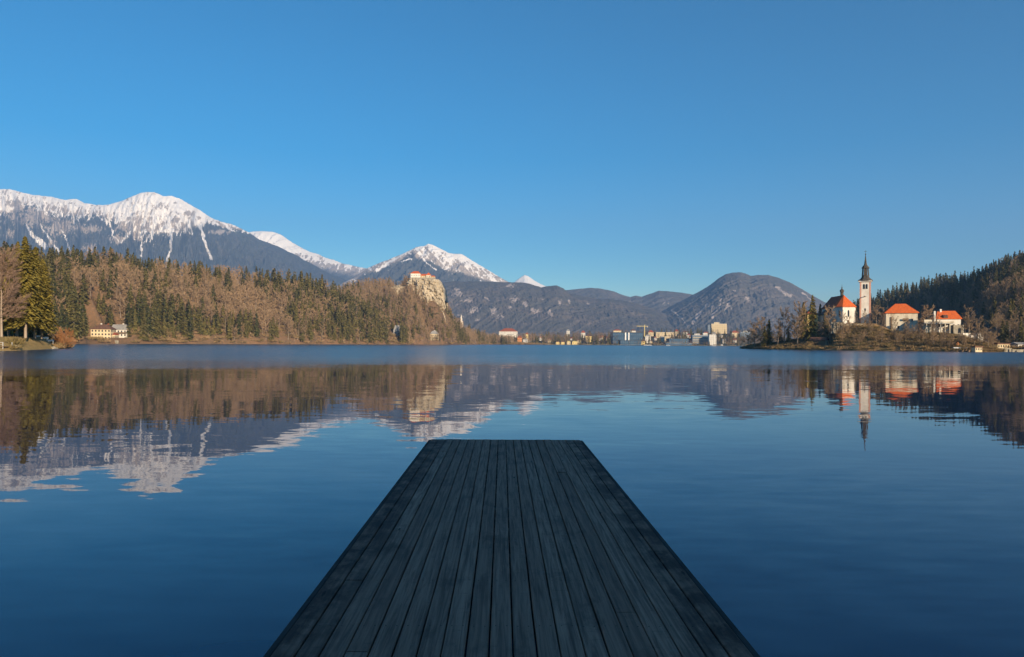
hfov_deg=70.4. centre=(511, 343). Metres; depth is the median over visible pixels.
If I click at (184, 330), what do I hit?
spruce tree
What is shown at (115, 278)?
spruce tree
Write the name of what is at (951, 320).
house
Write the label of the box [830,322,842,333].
retaining wall
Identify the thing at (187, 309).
spruce tree
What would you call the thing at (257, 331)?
spruce tree
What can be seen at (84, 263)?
spruce tree
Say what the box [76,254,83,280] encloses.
spruce tree
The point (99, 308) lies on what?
spruce tree
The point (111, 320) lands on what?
spruce tree
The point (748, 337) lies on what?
bare tree
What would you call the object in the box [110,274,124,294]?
bare tree
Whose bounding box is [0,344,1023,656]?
lake water
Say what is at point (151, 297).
bare tree
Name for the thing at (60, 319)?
spruce tree
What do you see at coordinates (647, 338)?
building
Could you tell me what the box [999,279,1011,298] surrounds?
bare tree
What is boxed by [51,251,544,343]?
woods
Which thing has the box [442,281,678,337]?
mountain
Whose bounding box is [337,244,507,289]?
mountain
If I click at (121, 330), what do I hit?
house
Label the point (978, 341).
bare tree
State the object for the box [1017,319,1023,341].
spruce tree
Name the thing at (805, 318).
spruce tree
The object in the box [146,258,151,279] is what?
spruce tree
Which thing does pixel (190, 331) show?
spruce tree
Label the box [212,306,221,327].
spruce tree
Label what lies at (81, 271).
bare tree
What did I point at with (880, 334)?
bare tree
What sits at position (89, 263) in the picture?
spruce tree
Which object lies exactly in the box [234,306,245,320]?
bare tree
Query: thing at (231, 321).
spruce tree
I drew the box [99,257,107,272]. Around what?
bare tree
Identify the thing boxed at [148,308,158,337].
spruce tree
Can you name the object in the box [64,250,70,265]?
spruce tree
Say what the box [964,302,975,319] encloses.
bare tree
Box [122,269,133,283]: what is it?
bare tree
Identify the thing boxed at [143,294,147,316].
spruce tree
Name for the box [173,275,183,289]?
bare tree
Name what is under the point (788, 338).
spruce tree
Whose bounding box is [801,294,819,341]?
spruce tree
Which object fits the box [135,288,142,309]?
spruce tree
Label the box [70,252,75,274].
spruce tree
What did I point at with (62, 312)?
spruce tree
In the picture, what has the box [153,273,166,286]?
bare tree
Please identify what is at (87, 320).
spruce tree
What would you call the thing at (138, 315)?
spruce tree
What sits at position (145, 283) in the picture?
spruce tree
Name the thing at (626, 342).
hotel
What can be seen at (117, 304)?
bare tree
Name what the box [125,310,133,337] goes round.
spruce tree
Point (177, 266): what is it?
spruce tree
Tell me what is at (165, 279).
spruce tree
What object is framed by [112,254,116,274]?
spruce tree
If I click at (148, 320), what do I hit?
spruce tree
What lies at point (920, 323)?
bare tree
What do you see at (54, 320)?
spruce tree
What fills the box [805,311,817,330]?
house
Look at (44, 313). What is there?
spruce tree
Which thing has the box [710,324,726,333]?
hotel
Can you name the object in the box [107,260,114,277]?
spruce tree
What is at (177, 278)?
bare tree
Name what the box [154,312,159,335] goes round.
spruce tree
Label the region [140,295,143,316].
spruce tree
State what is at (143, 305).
spruce tree
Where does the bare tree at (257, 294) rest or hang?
on the hill at (95, 317)
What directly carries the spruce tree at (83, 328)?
on the hill at (95, 317)
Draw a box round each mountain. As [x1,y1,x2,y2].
[0,189,346,290]
[249,231,366,280]
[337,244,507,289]
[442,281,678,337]
[515,275,545,286]
[566,288,691,311]
[661,272,825,338]
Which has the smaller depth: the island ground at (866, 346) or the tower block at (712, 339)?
the island ground at (866, 346)
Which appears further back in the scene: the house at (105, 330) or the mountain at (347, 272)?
the mountain at (347, 272)
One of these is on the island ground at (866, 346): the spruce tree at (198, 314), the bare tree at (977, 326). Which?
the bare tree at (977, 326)
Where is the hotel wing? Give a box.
[706,324,710,332]
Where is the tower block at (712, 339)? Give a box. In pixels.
[708,335,715,344]
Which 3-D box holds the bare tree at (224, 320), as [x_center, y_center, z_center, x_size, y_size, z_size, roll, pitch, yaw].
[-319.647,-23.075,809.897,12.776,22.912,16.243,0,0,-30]
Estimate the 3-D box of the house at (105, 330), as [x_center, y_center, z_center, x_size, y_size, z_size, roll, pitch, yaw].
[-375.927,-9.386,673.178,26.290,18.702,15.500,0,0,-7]
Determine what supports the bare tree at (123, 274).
on the hill at (95, 317)
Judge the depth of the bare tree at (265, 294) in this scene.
916.39 m
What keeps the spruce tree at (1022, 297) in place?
on the hill at (998, 331)
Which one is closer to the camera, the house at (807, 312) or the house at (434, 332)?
the house at (807, 312)
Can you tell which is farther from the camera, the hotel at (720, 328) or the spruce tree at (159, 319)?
the hotel at (720, 328)
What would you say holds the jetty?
in the lake water
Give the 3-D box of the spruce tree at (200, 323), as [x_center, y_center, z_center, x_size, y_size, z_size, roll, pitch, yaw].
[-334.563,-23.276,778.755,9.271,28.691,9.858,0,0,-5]
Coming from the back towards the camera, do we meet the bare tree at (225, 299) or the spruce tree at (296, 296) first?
the spruce tree at (296, 296)
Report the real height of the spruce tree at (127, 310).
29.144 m
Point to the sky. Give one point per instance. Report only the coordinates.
(629, 148)
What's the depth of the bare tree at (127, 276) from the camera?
751.81 m
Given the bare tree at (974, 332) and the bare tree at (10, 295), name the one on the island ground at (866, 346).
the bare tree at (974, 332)
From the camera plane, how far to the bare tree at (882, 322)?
412.00 m
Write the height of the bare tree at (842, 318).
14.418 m
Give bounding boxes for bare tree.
[0,243,32,336]
[54,296,69,312]
[55,273,62,290]
[68,256,79,276]
[75,269,89,287]
[77,265,86,280]
[87,272,96,295]
[90,261,103,281]
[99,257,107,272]
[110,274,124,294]
[111,283,126,305]
[111,295,125,317]
[116,263,128,278]
[117,264,129,285]
[118,296,130,319]
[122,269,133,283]
[122,274,138,291]
[131,273,139,289]
[135,274,143,296]
[141,290,152,304]
[146,288,157,306]
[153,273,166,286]
[161,287,170,302]
[172,270,182,291]
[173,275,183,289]
[178,277,188,291]
[179,286,189,302]
[179,293,191,307]
[182,261,192,283]
[189,285,197,304]
[189,289,198,301]
[193,303,206,319]
[196,284,208,296]
[202,280,213,293]
[203,274,213,286]
[207,305,216,325]
[217,279,228,295]
[217,292,230,310]
[220,299,232,310]
[221,313,229,326]
[222,303,232,317]
[228,285,238,295]
[229,295,241,312]
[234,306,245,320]
[237,264,245,278]
[240,293,249,306]
[250,288,262,306]
[259,308,271,328]
[260,286,270,304]
[274,292,286,306]
[283,319,293,339]
[292,320,303,339]
[317,321,325,335]
[741,329,755,345]
[746,320,762,345]
[749,316,774,344]
[771,325,784,345]
[774,307,789,341]
[788,300,808,338]
[788,319,797,339]
[791,314,803,343]
[816,321,827,336]
[818,305,836,343]
[839,310,847,330]
[871,305,883,323]
[876,331,886,341]
[877,313,885,328]
[890,315,897,333]
[915,327,923,338]
[916,318,924,330]
[920,304,934,324]
[929,314,940,334]
[929,330,936,341]
[940,326,948,341]
[960,304,975,335]
[960,313,969,330]
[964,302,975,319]
[970,330,977,344]
[973,331,982,344]
[975,315,984,336]
[976,329,985,343]
[979,290,998,309]
[982,327,992,340]
[983,330,993,344]
[987,332,997,343]
[990,283,1000,295]
[991,318,1001,337]
[994,280,1006,296]
[998,285,1013,306]
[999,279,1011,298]
[1009,309,1020,323]
[1010,322,1019,338]
[1011,278,1023,295]
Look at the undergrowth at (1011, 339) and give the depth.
458.82 m
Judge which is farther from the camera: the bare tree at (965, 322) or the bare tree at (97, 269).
the bare tree at (97, 269)
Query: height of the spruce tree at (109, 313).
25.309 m
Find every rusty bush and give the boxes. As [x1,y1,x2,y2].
[51,326,79,346]
[52,335,65,344]
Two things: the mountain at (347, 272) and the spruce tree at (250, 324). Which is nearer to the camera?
the spruce tree at (250, 324)
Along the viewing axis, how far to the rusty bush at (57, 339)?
235.63 m
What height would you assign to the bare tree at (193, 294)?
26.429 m
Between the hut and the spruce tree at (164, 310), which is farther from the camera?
the spruce tree at (164, 310)
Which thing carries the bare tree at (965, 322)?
on the island ground at (866, 346)
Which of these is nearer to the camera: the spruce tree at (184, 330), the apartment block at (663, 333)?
the spruce tree at (184, 330)
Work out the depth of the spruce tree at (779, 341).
469.80 m
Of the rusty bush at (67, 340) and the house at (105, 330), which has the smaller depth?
the rusty bush at (67, 340)
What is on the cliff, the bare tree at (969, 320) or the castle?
the castle
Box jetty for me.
[263,439,759,656]
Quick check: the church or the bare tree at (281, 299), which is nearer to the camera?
the church
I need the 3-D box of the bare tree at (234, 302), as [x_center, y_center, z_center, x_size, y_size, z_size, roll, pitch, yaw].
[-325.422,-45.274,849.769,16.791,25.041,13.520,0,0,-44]
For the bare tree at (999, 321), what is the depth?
450.25 m
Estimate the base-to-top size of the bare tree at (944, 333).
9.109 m
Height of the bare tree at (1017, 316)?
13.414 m
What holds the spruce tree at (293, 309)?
on the hill at (95, 317)
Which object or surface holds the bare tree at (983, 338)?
on the island ground at (866, 346)
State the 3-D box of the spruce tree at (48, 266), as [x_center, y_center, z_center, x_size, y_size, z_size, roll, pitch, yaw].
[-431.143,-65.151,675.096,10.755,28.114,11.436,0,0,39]
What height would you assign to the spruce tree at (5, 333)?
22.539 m
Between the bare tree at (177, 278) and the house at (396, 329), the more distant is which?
the house at (396, 329)
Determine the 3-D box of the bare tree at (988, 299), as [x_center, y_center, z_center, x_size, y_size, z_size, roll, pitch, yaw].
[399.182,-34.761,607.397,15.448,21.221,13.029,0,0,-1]
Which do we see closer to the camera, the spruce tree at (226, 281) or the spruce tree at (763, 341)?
the spruce tree at (763, 341)
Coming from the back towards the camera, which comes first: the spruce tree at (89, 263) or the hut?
the spruce tree at (89, 263)
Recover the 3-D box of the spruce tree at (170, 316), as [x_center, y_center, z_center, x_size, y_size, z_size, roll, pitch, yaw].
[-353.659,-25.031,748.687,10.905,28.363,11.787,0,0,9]
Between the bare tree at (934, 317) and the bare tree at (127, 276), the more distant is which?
the bare tree at (127, 276)
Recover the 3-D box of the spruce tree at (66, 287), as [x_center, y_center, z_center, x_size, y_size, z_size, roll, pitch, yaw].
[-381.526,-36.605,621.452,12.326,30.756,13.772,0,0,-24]
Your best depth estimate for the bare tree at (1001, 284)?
625.02 m
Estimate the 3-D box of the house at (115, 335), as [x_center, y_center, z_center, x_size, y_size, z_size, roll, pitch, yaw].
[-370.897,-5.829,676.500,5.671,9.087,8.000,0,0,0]
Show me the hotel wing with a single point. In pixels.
(708, 327)
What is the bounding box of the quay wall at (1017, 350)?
[1011,349,1023,351]
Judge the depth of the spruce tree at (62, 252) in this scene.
752.40 m
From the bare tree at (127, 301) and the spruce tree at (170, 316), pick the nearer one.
the bare tree at (127, 301)
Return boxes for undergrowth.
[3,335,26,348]
[48,275,413,343]
[51,339,74,347]
[360,293,555,344]
[545,342,758,345]
[739,325,1005,351]
[968,301,1023,348]
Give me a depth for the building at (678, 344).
1785.88 m
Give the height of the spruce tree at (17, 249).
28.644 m
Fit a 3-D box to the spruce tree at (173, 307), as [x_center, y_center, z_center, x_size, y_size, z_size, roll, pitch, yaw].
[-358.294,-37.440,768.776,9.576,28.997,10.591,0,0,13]
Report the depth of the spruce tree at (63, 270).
685.84 m
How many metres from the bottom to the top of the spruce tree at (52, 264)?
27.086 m
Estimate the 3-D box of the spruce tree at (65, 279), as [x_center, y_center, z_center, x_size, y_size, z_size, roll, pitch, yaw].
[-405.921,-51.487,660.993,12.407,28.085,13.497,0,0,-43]
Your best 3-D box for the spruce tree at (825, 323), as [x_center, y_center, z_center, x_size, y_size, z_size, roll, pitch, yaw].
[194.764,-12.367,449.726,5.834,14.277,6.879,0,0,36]
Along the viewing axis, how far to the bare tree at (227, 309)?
820.29 m
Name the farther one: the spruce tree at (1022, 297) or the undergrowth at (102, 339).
the undergrowth at (102, 339)
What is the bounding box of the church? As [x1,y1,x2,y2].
[818,287,855,328]
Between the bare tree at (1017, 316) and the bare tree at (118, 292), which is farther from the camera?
the bare tree at (118, 292)
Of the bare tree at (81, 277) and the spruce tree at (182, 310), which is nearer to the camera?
the bare tree at (81, 277)
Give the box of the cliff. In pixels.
[407,279,447,321]
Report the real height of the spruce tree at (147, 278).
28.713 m
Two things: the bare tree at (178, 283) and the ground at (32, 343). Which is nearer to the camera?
the ground at (32, 343)
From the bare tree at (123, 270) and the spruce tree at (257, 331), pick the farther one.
the spruce tree at (257, 331)
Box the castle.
[410,271,434,278]
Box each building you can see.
[499,328,517,336]
[645,334,650,342]
[665,343,692,344]
[666,338,691,342]
[739,332,749,338]
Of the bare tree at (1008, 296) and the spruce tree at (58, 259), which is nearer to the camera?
the bare tree at (1008, 296)
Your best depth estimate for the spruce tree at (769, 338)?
473.10 m
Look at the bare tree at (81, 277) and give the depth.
702.89 m
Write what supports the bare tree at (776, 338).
on the island ground at (866, 346)
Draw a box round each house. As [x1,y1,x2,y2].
[91,323,118,343]
[112,323,129,337]
[112,332,118,337]
[393,325,399,334]
[430,330,438,339]
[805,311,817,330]
[883,304,918,330]
[924,309,963,333]
[1010,342,1023,346]
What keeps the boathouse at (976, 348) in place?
on the island ground at (866, 346)
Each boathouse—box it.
[970,346,982,351]
[989,343,1010,347]
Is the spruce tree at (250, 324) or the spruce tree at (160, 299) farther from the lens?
the spruce tree at (250, 324)
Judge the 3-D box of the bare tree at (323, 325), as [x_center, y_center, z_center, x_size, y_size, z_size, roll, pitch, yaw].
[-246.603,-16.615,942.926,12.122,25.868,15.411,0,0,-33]
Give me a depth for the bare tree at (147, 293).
742.03 m
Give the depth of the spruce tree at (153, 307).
732.59 m
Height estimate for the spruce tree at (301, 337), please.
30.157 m
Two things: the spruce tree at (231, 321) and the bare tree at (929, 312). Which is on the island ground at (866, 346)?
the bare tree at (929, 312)
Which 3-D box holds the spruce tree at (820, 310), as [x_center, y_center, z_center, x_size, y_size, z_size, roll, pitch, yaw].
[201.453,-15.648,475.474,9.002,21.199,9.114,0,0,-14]
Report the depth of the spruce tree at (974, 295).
744.79 m
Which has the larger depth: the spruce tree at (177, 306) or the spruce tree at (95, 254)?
the spruce tree at (95, 254)
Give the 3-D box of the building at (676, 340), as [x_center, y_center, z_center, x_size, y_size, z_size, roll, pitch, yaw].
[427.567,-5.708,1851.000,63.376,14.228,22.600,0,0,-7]
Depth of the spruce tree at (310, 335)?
920.77 m
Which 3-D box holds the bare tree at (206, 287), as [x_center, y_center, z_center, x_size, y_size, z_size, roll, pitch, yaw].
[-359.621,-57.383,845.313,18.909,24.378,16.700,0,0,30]
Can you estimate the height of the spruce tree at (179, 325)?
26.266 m
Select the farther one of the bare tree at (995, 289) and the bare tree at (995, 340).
the bare tree at (995, 289)
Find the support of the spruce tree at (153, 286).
on the hill at (95, 317)
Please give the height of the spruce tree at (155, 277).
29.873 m
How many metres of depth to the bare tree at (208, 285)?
856.18 m
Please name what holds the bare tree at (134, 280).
on the hill at (95, 317)
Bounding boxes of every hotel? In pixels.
[610,332,642,343]
[618,340,640,344]
[691,335,707,343]
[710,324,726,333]
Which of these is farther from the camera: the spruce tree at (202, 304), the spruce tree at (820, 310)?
the spruce tree at (202, 304)
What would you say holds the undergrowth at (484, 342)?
on the hill at (424, 341)
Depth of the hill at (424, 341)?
1255.90 m
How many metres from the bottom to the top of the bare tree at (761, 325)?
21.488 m
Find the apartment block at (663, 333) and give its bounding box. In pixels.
[655,332,673,337]
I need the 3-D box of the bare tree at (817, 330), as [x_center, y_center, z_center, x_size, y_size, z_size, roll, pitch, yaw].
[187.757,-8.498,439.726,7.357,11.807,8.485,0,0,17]
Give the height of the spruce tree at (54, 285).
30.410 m
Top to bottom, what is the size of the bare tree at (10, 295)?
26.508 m
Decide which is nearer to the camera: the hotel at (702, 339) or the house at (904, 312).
the house at (904, 312)
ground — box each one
[0,337,66,350]
[531,333,785,345]
[744,323,1000,351]
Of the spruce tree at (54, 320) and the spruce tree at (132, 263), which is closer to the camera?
the spruce tree at (54, 320)
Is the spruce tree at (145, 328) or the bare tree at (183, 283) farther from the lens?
the bare tree at (183, 283)
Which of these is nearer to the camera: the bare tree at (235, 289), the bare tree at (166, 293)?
the bare tree at (166, 293)
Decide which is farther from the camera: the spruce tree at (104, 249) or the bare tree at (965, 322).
the spruce tree at (104, 249)
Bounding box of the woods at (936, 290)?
[853,250,1023,340]
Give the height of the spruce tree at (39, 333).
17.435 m
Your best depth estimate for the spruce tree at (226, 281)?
911.06 m
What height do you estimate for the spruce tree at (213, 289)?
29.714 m
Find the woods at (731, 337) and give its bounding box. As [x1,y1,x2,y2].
[545,327,791,344]
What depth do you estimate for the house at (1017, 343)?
399.71 m
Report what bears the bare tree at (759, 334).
on the island ground at (866, 346)
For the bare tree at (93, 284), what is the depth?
716.58 m
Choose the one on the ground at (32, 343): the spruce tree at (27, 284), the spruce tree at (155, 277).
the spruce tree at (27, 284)
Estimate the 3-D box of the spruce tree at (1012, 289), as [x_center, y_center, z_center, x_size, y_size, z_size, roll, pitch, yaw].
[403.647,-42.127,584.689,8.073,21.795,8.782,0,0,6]
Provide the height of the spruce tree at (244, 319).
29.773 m
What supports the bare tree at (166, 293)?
on the hill at (95, 317)
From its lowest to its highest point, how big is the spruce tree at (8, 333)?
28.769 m
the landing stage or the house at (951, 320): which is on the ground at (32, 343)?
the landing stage
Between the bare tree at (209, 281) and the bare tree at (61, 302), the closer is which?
the bare tree at (61, 302)
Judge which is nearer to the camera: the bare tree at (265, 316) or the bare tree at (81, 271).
the bare tree at (81, 271)
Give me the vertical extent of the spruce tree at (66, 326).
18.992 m
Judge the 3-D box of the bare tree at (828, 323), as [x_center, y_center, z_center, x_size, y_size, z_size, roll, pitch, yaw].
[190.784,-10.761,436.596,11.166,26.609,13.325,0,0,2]
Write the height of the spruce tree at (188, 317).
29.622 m
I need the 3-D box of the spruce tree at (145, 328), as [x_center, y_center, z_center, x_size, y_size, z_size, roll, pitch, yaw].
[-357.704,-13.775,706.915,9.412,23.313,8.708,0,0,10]
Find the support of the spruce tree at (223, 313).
on the hill at (95, 317)
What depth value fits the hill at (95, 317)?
779.41 m
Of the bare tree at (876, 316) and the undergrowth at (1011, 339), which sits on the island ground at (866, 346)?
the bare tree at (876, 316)
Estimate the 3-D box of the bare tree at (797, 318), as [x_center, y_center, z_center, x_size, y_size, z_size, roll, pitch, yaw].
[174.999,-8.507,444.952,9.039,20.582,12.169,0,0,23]
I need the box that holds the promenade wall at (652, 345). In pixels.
[540,344,735,345]
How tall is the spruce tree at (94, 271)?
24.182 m
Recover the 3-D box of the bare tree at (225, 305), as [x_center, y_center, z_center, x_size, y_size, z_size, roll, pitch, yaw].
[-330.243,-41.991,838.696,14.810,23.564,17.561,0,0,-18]
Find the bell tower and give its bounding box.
[858,250,872,322]
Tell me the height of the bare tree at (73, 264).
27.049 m
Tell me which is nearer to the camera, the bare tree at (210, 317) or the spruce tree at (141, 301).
the spruce tree at (141, 301)
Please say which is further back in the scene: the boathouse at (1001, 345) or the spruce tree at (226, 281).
the spruce tree at (226, 281)
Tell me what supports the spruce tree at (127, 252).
on the hill at (95, 317)
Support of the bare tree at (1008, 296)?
on the hill at (998, 331)
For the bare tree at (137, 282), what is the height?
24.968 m
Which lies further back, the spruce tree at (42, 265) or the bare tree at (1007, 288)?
the bare tree at (1007, 288)
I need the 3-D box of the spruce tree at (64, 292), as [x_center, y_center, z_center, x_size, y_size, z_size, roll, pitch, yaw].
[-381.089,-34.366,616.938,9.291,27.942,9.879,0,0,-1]
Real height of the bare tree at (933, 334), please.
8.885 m
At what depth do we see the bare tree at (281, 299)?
926.63 m
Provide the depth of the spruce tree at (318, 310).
959.00 m
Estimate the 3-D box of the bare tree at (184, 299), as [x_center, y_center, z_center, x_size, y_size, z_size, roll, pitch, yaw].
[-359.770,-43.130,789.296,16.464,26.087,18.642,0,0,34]
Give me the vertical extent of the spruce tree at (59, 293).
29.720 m
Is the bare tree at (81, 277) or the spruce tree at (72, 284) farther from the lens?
the bare tree at (81, 277)
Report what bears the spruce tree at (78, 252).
on the hill at (95, 317)
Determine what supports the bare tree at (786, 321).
on the island ground at (866, 346)
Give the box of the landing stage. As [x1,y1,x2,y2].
[0,342,12,348]
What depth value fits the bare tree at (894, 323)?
405.12 m
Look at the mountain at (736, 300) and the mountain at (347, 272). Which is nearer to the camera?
the mountain at (736, 300)
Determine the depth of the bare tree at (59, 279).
652.26 m
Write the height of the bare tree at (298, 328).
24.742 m
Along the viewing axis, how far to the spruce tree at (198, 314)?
779.89 m
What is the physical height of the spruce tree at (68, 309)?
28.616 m
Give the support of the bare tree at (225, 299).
on the hill at (95, 317)
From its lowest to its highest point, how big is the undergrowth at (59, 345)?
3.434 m
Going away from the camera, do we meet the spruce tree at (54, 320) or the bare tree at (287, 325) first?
the spruce tree at (54, 320)
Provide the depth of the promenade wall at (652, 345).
1764.30 m
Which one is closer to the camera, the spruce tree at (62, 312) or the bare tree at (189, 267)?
the spruce tree at (62, 312)
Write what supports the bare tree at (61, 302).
on the hill at (95, 317)
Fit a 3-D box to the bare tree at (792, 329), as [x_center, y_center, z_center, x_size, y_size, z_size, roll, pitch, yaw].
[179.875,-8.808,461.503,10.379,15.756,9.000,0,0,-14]
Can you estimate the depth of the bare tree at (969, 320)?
383.95 m
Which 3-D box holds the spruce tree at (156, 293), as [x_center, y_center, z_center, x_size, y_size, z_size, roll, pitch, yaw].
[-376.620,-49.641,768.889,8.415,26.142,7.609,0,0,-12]
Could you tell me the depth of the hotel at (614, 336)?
1849.67 m
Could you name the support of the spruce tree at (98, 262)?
on the hill at (95, 317)
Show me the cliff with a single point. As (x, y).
(434, 290)
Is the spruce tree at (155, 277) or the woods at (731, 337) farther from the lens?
the woods at (731, 337)
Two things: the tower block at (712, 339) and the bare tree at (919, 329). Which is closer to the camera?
the bare tree at (919, 329)
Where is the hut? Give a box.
[809,337,828,344]
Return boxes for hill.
[50,276,413,344]
[350,287,539,344]
[878,280,1023,348]
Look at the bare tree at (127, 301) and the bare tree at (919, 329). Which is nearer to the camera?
the bare tree at (919, 329)
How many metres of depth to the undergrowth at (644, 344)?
1812.98 m
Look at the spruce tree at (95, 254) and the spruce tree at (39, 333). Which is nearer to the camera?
the spruce tree at (39, 333)
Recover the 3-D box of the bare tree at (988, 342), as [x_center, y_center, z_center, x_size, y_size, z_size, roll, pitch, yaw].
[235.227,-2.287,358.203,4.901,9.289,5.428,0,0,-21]
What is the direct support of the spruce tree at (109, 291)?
on the hill at (95, 317)
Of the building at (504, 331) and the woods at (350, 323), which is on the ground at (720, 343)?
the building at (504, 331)
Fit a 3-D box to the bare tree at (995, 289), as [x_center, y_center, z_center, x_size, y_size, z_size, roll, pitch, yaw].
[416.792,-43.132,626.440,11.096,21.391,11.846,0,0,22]
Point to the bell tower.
(865, 281)
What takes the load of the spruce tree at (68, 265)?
on the hill at (95, 317)
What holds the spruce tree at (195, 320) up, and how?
on the hill at (95, 317)
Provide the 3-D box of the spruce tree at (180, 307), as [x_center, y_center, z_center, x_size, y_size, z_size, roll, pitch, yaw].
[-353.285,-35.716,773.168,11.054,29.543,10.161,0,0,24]
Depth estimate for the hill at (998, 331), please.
567.22 m
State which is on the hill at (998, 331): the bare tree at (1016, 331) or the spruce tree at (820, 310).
the bare tree at (1016, 331)
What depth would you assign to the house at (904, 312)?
425.03 m
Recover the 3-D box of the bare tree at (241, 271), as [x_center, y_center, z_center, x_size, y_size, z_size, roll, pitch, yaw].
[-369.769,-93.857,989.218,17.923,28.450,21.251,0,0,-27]
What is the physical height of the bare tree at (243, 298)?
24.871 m
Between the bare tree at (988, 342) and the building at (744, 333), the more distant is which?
the building at (744, 333)
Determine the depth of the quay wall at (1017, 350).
366.00 m
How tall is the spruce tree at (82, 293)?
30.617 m
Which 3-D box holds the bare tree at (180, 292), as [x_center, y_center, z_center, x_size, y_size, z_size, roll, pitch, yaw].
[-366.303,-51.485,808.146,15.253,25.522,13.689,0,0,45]
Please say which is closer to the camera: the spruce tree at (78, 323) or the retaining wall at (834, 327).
the retaining wall at (834, 327)
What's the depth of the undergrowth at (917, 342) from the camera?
402.25 m
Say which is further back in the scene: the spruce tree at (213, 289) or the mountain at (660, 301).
the mountain at (660, 301)
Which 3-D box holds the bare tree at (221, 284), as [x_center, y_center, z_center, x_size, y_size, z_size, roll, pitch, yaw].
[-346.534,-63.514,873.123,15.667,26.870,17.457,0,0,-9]
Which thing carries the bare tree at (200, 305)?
on the hill at (95, 317)
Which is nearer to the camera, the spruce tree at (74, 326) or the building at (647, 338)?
the spruce tree at (74, 326)
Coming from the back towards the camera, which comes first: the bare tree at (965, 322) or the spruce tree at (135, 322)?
the spruce tree at (135, 322)
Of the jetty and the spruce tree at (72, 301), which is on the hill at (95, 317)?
the spruce tree at (72, 301)
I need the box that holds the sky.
[0,0,1023,302]
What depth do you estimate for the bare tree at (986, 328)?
367.71 m
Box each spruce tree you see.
[0,247,30,336]
[2,241,23,336]
[3,236,42,337]
[3,331,15,336]
[10,329,38,336]
[13,246,59,337]
[20,258,58,338]
[30,328,49,338]
[47,259,52,272]
[50,257,56,273]
[50,273,57,301]
[51,307,59,332]
[55,255,60,271]
[56,284,65,314]
[57,305,63,331]
[59,246,64,258]
[59,303,64,321]
[61,264,65,277]
[62,283,71,314]
[62,287,66,316]
[63,272,69,289]
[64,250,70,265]
[64,312,70,332]
[65,295,72,327]
[66,260,73,285]
[68,303,81,338]
[69,280,76,308]
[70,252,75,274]
[70,294,80,318]
[74,250,81,270]
[74,304,86,336]
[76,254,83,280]
[78,274,91,304]
[80,301,88,331]
[81,260,86,280]
[81,313,87,336]
[84,305,89,335]
[86,253,92,280]
[92,259,99,281]
[93,246,96,262]
[96,252,100,277]
[96,291,102,312]
[99,269,106,290]
[100,246,107,271]
[105,270,114,298]
[105,304,115,324]
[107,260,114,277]
[109,311,115,325]
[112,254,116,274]
[113,268,120,291]
[124,303,129,323]
[125,248,130,263]
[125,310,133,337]
[127,254,134,275]
[131,309,139,333]
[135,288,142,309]
[136,301,141,327]
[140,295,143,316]
[140,301,146,320]
[141,275,149,298]
[142,268,150,293]
[142,318,149,340]
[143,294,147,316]
[144,305,153,333]
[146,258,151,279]
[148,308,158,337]
[149,280,155,305]
[151,271,157,288]
[151,300,156,320]
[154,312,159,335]
[155,285,158,303]
[156,306,163,334]
[157,290,165,314]
[161,298,169,323]
[163,273,169,295]
[166,306,172,332]
[170,295,176,320]
[174,261,179,285]
[175,293,180,314]
[175,309,182,331]
[177,296,182,319]
[180,302,188,327]
[181,315,190,337]
[185,299,191,321]
[187,305,194,330]
[188,317,193,340]
[190,305,197,328]
[195,307,202,329]
[196,309,203,334]
[199,297,207,322]
[210,284,218,308]
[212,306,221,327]
[220,304,225,327]
[223,272,228,293]
[226,311,233,332]
[235,313,241,336]
[241,309,249,333]
[248,310,254,332]
[253,313,260,337]
[289,299,299,320]
[294,287,299,308]
[297,317,304,340]
[307,318,314,340]
[316,303,320,323]
[760,326,768,347]
[765,319,773,344]
[777,324,783,342]
[786,329,791,341]
[795,302,807,338]
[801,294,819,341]
[817,304,822,333]
[821,313,826,331]
[971,288,977,308]
[1008,278,1016,301]
[1017,290,1023,312]
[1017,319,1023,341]
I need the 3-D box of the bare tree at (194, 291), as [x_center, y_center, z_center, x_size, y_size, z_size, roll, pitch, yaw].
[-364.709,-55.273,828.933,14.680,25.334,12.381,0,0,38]
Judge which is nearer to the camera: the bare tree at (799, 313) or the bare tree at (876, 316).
the bare tree at (876, 316)
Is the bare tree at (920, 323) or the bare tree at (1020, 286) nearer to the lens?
the bare tree at (920, 323)
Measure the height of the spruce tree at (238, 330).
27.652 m
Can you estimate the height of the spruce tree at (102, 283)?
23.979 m
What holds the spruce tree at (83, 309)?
on the hill at (95, 317)

